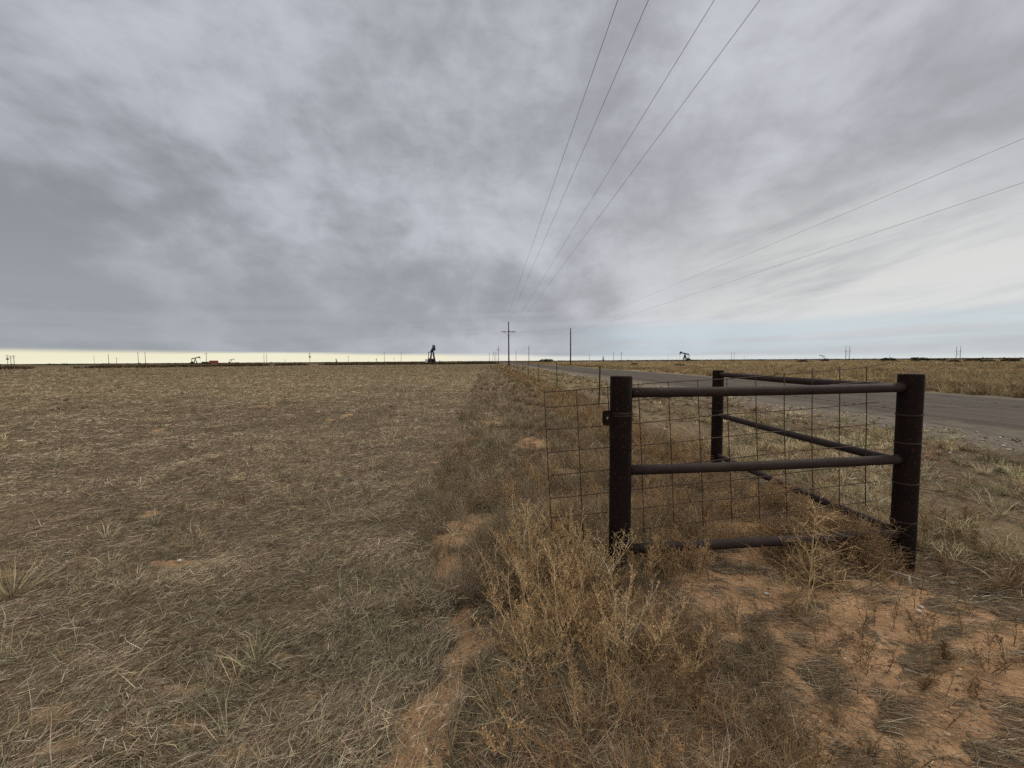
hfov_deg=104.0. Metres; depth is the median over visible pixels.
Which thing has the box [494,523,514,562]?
dead weed
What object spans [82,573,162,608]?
grass clump
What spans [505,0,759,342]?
power line
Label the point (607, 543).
dead weed
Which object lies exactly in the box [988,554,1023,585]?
dead weed
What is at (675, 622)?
dead weed
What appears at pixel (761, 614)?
dead weed
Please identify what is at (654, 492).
dead weed
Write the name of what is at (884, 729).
dead sprout
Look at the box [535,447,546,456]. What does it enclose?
dead weed
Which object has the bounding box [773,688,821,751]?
dead weed
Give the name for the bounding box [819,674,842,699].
dead weed
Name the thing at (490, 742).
dead weed
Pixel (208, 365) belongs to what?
field edge weeds
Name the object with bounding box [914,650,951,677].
dead weed
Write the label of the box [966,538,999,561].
dead weed
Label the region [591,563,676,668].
dead weed
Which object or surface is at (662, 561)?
dead weed
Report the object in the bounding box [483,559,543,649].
dead weed
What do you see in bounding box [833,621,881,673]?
dead weed
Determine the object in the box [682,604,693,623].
dead weed
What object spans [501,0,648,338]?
power line
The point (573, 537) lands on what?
dead weed
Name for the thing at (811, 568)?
dead weed
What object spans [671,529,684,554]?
dead weed
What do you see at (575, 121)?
power line
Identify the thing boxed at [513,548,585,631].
dead weed
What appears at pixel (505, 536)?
dead weed
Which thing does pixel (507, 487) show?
dead weed
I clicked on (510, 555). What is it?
dead weed
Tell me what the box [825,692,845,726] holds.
dead weed
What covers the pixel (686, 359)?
pump jack
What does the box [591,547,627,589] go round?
dead weed
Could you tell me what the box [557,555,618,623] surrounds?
dead weed
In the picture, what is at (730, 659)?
dead weed
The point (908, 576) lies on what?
dead twig
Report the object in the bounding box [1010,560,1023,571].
dead weed
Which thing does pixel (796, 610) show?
dead weed
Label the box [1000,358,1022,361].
mesquite bush
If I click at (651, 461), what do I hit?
dead weed
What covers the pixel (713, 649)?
dead weed
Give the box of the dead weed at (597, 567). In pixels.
[572,529,634,592]
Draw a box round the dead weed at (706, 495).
[703,487,715,505]
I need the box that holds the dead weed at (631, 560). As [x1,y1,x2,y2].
[621,545,642,577]
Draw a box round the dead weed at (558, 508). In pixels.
[553,498,564,518]
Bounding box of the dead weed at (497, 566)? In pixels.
[480,532,524,581]
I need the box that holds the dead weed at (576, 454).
[574,451,589,468]
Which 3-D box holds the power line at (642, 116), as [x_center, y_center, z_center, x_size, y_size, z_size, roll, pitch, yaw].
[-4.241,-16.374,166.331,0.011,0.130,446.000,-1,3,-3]
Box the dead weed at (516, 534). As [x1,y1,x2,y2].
[500,509,533,557]
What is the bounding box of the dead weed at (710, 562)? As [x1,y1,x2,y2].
[690,544,717,581]
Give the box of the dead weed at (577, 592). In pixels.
[558,583,593,609]
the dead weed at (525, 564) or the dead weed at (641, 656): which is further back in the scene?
the dead weed at (525, 564)
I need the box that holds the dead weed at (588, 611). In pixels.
[583,601,597,621]
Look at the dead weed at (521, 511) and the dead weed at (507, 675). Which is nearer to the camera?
the dead weed at (507, 675)
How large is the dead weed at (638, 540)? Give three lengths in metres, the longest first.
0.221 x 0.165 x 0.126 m
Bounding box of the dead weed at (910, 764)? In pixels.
[887,741,926,767]
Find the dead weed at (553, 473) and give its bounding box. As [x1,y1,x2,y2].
[544,467,559,484]
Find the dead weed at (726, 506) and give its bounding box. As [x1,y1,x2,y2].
[716,492,730,513]
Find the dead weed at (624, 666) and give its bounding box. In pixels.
[613,642,636,688]
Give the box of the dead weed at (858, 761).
[846,744,889,767]
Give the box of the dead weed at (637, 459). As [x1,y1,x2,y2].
[632,454,644,464]
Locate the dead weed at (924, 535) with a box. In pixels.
[916,528,932,551]
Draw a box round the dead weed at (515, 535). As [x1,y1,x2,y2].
[506,496,543,555]
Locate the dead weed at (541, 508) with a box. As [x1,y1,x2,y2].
[530,502,559,534]
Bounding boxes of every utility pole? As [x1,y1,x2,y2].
[502,322,515,365]
[570,328,570,364]
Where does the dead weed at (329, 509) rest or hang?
on the ground at (1006, 686)
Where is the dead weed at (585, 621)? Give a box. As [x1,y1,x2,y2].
[566,607,596,632]
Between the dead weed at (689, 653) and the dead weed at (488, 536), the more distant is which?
the dead weed at (488, 536)
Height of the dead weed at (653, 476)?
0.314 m
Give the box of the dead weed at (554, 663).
[517,617,581,685]
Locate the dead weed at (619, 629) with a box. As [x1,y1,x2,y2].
[611,620,625,648]
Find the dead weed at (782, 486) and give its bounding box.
[770,470,798,507]
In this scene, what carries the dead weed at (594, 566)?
on the ground at (1006, 686)
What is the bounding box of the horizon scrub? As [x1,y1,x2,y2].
[0,357,1023,364]
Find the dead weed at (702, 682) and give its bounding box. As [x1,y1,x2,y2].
[684,655,718,708]
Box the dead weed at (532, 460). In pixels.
[524,452,539,470]
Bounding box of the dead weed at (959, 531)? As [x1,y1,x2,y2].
[945,521,977,546]
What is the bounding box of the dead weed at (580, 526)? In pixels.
[566,510,593,544]
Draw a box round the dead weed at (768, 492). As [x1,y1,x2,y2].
[750,479,786,508]
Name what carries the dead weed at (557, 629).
on the ground at (1006, 686)
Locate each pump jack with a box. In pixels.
[189,356,200,363]
[428,345,435,362]
[679,351,691,360]
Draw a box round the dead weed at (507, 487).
[500,474,530,507]
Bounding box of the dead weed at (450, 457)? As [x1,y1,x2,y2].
[441,450,452,471]
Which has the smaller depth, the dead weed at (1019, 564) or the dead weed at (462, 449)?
the dead weed at (1019, 564)
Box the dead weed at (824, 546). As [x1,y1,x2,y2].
[814,521,834,564]
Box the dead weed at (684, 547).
[672,523,695,566]
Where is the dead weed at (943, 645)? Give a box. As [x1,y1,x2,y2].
[932,637,958,663]
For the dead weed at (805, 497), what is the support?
on the ground at (1006, 686)
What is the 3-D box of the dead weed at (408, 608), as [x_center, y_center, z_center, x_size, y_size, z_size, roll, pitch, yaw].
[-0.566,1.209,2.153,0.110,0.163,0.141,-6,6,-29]
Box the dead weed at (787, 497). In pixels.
[776,484,798,509]
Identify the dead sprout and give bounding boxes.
[703,554,709,583]
[792,583,810,603]
[826,748,837,763]
[838,660,853,702]
[854,676,864,698]
[861,609,870,645]
[867,550,872,585]
[872,725,891,748]
[888,648,896,672]
[895,591,904,618]
[905,625,930,657]
[910,584,920,608]
[920,574,931,595]
[922,755,950,767]
[945,667,956,696]
[946,701,976,729]
[953,610,962,630]
[960,587,973,618]
[985,635,1005,673]
[1009,614,1021,644]
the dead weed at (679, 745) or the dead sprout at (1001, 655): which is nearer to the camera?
the dead weed at (679, 745)
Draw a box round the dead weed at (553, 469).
[544,453,556,477]
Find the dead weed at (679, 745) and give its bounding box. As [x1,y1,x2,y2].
[654,733,683,767]
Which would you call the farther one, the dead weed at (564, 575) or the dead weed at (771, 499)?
the dead weed at (771, 499)
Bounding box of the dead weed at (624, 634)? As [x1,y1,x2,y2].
[597,558,665,665]
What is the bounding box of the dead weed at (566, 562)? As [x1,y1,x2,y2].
[552,545,577,579]
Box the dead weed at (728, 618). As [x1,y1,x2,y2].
[717,591,740,628]
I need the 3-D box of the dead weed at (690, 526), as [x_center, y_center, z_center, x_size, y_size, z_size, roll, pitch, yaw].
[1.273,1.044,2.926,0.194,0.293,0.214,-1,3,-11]
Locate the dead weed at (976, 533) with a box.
[966,528,983,541]
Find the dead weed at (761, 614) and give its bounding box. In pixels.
[749,600,769,623]
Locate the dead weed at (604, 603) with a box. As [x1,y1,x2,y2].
[589,592,612,618]
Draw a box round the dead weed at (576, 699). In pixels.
[560,652,607,732]
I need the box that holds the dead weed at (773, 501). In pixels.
[748,480,781,508]
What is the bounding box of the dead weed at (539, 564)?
[520,546,559,577]
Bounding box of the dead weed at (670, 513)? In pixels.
[658,502,686,530]
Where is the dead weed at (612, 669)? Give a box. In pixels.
[604,659,644,725]
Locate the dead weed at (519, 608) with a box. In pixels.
[511,554,563,643]
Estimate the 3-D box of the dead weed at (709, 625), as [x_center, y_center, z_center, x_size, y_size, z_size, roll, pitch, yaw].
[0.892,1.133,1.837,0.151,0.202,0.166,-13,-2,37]
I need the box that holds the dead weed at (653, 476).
[648,462,661,484]
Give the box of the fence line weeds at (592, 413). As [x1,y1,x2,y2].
[496,363,734,461]
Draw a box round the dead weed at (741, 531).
[734,503,764,537]
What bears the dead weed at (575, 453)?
on the ground at (1006, 686)
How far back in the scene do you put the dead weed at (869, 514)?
3.02 m
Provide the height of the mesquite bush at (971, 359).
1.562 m
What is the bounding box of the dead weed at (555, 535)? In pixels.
[543,522,568,552]
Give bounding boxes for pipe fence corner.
[602,370,925,577]
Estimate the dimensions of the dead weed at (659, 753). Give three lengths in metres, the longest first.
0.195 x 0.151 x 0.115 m
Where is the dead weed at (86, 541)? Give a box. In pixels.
[81,535,96,550]
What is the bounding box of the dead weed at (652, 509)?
[637,498,664,521]
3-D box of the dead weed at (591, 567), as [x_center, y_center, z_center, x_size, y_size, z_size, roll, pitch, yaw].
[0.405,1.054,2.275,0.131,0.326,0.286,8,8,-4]
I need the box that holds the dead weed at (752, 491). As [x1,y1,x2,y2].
[734,480,759,514]
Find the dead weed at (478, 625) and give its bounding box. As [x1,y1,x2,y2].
[467,583,534,655]
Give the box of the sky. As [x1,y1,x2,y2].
[0,0,1023,363]
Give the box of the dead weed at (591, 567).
[572,531,596,580]
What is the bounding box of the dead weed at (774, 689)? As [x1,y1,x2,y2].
[759,665,793,711]
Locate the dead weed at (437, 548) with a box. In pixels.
[431,540,447,557]
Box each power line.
[496,0,617,347]
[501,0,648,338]
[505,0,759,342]
[526,1,713,304]
[531,182,1023,347]
[566,138,1023,329]
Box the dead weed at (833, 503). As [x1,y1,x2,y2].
[824,494,851,523]
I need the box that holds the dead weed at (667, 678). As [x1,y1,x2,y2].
[642,649,700,713]
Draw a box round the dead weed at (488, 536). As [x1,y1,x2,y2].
[480,527,498,544]
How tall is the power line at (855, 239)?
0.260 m
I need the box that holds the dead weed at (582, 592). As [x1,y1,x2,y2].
[556,570,602,612]
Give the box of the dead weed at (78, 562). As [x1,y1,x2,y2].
[71,555,84,571]
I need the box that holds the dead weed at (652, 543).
[644,528,665,564]
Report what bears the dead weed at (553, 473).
on the ground at (1006, 686)
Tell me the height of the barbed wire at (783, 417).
0.034 m
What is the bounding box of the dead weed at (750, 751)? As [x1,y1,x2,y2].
[714,733,762,767]
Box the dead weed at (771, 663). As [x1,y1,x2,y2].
[743,636,784,677]
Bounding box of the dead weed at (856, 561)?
[843,545,870,573]
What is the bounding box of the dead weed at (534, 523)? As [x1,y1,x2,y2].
[515,497,566,548]
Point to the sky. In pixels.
(242, 181)
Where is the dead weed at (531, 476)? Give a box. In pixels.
[530,465,541,488]
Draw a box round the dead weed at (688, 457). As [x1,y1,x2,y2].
[679,449,699,461]
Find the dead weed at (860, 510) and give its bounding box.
[848,500,889,523]
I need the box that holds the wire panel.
[543,361,900,541]
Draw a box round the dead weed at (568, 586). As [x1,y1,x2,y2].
[542,541,576,601]
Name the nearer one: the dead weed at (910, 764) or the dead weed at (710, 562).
the dead weed at (910, 764)
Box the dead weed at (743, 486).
[735,481,756,501]
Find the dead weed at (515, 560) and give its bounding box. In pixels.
[501,541,542,578]
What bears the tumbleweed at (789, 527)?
on the ground at (1006, 686)
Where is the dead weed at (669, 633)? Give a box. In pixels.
[616,601,673,651]
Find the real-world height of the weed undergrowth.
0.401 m
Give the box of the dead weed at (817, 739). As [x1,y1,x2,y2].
[779,712,841,767]
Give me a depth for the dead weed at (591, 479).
3.92 m
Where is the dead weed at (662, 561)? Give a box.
[655,542,678,581]
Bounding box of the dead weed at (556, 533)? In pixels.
[541,519,573,550]
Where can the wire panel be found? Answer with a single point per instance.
(757, 455)
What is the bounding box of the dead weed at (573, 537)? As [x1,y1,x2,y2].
[557,505,600,564]
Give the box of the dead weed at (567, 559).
[554,535,603,580]
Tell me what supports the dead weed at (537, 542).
on the ground at (1006, 686)
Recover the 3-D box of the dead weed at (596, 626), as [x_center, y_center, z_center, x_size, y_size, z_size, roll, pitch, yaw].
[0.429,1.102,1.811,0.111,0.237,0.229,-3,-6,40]
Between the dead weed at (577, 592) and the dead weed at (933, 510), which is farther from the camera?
the dead weed at (933, 510)
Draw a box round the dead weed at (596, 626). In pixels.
[590,606,616,647]
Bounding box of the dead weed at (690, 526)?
[676,508,701,539]
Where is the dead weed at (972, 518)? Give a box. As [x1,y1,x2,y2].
[955,505,986,524]
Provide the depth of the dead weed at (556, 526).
2.66 m
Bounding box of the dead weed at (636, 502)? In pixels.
[631,493,643,512]
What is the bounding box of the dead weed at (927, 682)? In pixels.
[916,672,939,691]
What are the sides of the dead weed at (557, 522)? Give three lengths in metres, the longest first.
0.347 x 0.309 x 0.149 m
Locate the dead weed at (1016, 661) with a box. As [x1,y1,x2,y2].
[959,631,1023,673]
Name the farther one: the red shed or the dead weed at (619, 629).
the red shed
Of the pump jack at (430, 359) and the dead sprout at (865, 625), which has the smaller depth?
the dead sprout at (865, 625)
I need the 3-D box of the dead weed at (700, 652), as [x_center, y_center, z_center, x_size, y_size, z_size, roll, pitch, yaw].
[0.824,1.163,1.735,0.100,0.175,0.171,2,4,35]
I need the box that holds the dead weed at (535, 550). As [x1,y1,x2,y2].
[526,522,554,572]
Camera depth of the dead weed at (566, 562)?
2.36 m
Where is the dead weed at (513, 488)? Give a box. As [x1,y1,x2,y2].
[498,478,525,497]
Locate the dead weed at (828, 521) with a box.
[820,512,839,531]
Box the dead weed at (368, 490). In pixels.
[359,481,371,496]
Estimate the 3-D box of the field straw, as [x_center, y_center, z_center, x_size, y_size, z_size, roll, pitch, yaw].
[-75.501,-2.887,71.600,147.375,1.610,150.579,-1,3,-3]
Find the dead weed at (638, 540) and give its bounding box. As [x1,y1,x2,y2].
[632,535,646,567]
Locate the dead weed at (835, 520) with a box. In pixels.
[825,512,848,529]
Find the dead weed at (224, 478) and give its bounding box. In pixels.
[220,475,227,483]
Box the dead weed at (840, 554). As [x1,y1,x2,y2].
[834,542,849,561]
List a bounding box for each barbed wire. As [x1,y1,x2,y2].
[519,371,888,513]
[535,369,891,439]
[557,379,890,477]
[565,369,894,408]
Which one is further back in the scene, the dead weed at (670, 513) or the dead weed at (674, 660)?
the dead weed at (670, 513)
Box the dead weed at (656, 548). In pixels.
[637,531,664,577]
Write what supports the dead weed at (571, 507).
on the ground at (1006, 686)
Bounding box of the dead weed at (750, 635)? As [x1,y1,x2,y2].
[734,604,773,653]
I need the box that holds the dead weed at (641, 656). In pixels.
[631,636,652,670]
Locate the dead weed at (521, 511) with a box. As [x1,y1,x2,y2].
[512,501,531,529]
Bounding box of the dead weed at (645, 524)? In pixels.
[634,512,652,540]
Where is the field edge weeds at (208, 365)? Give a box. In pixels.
[0,361,502,369]
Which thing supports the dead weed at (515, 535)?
on the ground at (1006, 686)
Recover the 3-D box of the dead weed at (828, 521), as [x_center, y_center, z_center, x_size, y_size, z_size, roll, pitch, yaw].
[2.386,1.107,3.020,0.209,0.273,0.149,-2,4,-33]
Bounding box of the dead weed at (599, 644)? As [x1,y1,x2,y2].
[593,630,609,657]
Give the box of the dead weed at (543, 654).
[504,599,569,669]
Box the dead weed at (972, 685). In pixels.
[956,672,991,697]
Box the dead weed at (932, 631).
[904,609,947,644]
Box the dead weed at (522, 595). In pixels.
[501,553,536,614]
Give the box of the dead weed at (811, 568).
[732,485,911,648]
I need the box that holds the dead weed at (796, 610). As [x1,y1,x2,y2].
[783,602,803,616]
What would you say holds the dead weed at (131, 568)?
on the ground at (1006, 686)
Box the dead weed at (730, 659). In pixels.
[715,640,743,673]
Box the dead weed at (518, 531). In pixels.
[511,518,527,541]
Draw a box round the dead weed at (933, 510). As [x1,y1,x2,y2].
[918,498,946,519]
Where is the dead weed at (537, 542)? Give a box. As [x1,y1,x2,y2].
[496,498,547,580]
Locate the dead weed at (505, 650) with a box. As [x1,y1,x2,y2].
[500,628,522,664]
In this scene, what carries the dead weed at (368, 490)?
on the ground at (1006, 686)
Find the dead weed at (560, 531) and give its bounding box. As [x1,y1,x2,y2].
[533,512,567,563]
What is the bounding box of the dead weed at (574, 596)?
[549,551,583,612]
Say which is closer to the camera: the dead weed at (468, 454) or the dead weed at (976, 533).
the dead weed at (976, 533)
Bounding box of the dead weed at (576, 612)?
[562,609,580,631]
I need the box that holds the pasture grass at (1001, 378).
[514,359,1023,397]
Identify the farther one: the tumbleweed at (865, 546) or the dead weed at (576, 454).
the dead weed at (576, 454)
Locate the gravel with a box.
[549,369,1021,455]
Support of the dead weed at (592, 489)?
on the ground at (1006, 686)
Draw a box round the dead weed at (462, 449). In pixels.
[456,442,466,458]
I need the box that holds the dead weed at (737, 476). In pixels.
[727,460,754,486]
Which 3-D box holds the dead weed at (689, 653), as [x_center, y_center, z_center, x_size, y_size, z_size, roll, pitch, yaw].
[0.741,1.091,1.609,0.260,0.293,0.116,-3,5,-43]
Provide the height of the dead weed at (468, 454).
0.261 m
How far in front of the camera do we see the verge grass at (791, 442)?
5.07 m
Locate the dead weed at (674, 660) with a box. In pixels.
[657,649,683,679]
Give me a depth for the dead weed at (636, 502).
3.31 m
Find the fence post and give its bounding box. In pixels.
[598,365,600,407]
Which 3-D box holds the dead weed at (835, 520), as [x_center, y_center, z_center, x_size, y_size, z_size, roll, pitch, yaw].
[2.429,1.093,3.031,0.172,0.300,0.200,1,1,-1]
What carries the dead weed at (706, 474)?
on the ground at (1006, 686)
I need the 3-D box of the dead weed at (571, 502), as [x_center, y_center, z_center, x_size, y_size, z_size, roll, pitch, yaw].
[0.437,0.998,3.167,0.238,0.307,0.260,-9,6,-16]
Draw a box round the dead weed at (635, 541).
[630,528,643,561]
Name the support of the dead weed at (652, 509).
on the ground at (1006, 686)
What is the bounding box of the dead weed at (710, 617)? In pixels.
[700,609,721,634]
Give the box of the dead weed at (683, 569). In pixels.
[667,543,690,583]
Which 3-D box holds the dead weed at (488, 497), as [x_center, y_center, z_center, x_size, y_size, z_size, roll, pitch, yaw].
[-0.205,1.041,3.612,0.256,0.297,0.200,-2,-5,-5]
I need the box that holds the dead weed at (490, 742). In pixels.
[476,667,532,761]
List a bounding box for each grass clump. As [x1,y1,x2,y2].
[0,552,70,608]
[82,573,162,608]
[158,523,220,553]
[174,646,246,705]
[393,573,441,614]
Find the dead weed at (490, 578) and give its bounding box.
[470,540,508,610]
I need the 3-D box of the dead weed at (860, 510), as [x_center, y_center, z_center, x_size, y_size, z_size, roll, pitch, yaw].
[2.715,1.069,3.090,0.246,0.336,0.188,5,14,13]
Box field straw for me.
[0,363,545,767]
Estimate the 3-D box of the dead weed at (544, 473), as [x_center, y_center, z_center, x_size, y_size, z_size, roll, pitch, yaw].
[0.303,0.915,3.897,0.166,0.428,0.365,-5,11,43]
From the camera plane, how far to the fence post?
10.31 m
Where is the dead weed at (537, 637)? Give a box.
[531,618,549,660]
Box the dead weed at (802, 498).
[791,491,812,517]
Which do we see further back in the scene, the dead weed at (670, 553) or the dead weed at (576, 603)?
the dead weed at (670, 553)
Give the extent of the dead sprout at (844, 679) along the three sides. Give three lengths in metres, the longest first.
0.198 x 0.060 x 0.046 m
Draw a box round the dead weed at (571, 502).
[553,488,580,520]
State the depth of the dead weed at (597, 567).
2.18 m
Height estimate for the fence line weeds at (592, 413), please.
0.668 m
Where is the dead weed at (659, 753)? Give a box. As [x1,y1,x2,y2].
[638,720,669,767]
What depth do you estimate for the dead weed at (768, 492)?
3.63 m
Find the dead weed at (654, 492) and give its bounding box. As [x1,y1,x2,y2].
[641,478,665,507]
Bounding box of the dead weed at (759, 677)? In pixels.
[744,658,768,692]
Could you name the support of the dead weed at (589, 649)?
on the ground at (1006, 686)
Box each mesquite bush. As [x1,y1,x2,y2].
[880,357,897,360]
[910,357,930,360]
[965,358,981,360]
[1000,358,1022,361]
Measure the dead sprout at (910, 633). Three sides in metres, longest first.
0.197 x 0.065 x 0.049 m
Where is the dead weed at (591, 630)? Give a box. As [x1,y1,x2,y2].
[564,605,604,646]
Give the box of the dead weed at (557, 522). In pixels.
[545,504,585,544]
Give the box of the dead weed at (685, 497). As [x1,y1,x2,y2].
[654,487,690,515]
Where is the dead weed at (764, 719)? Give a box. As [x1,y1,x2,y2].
[746,695,784,749]
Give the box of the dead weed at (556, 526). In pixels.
[536,499,574,548]
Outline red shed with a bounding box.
[201,361,217,363]
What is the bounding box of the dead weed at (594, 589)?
[576,567,617,607]
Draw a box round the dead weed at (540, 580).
[513,536,571,606]
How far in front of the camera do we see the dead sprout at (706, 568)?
2.33 m
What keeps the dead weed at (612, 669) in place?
on the ground at (1006, 686)
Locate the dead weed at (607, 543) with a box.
[585,508,626,576]
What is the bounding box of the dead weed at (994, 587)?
[981,579,1001,591]
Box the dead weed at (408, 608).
[396,594,415,618]
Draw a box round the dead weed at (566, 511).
[554,501,576,537]
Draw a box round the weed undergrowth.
[432,447,935,767]
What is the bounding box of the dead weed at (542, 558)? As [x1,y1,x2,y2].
[533,532,552,581]
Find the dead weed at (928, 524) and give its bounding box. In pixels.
[918,514,936,531]
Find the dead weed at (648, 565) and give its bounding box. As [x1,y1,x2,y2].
[634,532,669,585]
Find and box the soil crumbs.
[0,472,1023,767]
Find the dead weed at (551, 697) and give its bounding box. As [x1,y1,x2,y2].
[541,669,562,715]
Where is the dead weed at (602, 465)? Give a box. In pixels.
[599,453,608,475]
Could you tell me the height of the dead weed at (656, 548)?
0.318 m
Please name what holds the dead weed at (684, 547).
on the ground at (1006, 686)
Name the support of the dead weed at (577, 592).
on the ground at (1006, 686)
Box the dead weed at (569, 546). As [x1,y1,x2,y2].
[557,524,583,566]
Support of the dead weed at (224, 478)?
on the ground at (1006, 686)
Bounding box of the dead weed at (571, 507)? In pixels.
[540,502,585,577]
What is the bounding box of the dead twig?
[842,563,927,586]
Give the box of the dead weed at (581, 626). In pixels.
[571,614,595,646]
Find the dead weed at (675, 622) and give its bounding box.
[636,589,694,658]
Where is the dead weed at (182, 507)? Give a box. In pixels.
[176,502,185,511]
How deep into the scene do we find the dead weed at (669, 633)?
1.74 m
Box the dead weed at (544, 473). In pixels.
[529,457,552,491]
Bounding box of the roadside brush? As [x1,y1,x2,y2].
[388,365,698,615]
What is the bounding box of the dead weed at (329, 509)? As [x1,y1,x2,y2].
[325,505,332,513]
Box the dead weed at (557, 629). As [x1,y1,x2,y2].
[545,605,575,660]
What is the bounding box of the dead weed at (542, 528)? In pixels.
[533,516,558,537]
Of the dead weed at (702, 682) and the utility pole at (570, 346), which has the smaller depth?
the dead weed at (702, 682)
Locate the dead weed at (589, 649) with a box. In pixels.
[567,596,614,686]
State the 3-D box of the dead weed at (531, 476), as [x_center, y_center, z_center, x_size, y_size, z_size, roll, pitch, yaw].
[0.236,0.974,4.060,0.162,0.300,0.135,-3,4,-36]
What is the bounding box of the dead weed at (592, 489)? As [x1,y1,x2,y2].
[582,479,599,499]
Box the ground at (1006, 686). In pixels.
[0,358,1023,767]
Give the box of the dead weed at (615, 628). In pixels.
[577,593,624,676]
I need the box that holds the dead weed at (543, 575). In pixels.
[529,550,567,593]
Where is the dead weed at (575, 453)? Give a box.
[569,445,582,466]
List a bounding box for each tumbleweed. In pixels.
[740,502,852,573]
[765,542,877,600]
[801,504,937,586]
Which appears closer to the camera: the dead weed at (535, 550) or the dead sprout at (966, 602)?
the dead sprout at (966, 602)
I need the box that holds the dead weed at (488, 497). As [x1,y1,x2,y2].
[475,484,501,512]
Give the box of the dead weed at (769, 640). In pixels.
[759,622,776,653]
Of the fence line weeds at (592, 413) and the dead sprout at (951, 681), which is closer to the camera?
the dead sprout at (951, 681)
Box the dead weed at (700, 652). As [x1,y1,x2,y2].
[691,627,714,667]
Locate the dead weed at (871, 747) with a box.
[855,726,884,759]
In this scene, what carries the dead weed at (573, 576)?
on the ground at (1006, 686)
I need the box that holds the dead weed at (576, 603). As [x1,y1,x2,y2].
[527,540,591,634]
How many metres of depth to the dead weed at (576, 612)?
1.92 m
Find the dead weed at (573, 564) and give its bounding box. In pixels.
[562,532,606,589]
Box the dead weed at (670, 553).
[654,542,678,572]
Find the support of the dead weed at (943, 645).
on the ground at (1006, 686)
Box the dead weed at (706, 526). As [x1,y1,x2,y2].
[702,518,716,531]
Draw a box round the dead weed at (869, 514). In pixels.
[858,504,889,529]
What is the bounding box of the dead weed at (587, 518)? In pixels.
[583,509,594,526]
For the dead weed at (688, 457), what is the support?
on the ground at (1006, 686)
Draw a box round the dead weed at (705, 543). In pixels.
[690,538,712,574]
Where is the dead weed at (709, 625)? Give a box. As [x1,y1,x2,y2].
[687,606,721,643]
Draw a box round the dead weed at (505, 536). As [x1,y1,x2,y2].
[488,522,524,552]
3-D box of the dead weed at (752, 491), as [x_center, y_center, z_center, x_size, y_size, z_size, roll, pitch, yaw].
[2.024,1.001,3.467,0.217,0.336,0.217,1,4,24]
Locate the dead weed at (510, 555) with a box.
[498,543,523,577]
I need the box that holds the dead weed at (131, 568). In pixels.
[118,559,139,577]
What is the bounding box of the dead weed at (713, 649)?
[699,620,723,670]
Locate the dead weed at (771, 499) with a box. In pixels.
[769,492,784,510]
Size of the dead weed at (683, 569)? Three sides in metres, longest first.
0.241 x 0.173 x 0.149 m
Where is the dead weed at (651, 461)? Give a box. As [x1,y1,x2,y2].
[642,458,658,464]
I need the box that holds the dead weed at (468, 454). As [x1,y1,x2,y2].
[463,448,473,461]
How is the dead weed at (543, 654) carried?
on the ground at (1006, 686)
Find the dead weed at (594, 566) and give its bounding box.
[568,518,635,588]
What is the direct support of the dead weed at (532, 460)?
on the ground at (1006, 686)
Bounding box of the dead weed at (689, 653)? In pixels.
[672,620,712,686]
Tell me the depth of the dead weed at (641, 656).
1.68 m
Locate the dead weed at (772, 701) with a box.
[753,688,791,727]
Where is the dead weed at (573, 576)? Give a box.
[567,560,580,589]
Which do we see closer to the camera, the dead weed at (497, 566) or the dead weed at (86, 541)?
the dead weed at (497, 566)
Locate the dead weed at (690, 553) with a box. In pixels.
[685,545,698,567]
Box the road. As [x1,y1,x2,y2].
[496,361,1023,439]
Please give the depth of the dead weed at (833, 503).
3.16 m
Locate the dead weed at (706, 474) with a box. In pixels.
[702,472,714,480]
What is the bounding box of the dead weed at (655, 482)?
[643,475,660,493]
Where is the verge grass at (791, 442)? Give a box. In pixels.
[501,364,1023,590]
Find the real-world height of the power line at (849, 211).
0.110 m
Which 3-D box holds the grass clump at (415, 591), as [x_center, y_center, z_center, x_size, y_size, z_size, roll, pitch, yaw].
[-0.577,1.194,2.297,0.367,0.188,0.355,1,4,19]
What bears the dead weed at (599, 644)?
on the ground at (1006, 686)
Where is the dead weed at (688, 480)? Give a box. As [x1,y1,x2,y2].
[680,473,698,490]
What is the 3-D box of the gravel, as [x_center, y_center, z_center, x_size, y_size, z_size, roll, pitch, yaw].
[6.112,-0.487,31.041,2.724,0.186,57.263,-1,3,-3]
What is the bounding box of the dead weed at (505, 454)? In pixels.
[503,448,509,458]
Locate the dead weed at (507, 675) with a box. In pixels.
[487,656,518,703]
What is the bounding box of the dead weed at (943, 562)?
[936,554,956,575]
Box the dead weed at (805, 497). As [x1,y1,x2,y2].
[804,495,825,520]
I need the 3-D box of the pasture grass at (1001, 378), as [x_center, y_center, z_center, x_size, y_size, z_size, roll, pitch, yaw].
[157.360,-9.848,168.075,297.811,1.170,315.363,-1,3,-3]
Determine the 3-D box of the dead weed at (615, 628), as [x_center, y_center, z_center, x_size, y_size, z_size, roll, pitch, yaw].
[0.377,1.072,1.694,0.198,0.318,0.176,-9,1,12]
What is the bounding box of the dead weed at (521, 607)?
[491,588,538,632]
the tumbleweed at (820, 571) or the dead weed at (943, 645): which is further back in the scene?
the tumbleweed at (820, 571)
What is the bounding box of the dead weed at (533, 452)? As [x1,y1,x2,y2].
[520,440,536,458]
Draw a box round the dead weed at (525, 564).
[514,535,540,593]
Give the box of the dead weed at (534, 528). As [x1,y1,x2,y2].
[522,502,546,549]
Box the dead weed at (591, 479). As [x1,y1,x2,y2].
[585,474,601,491]

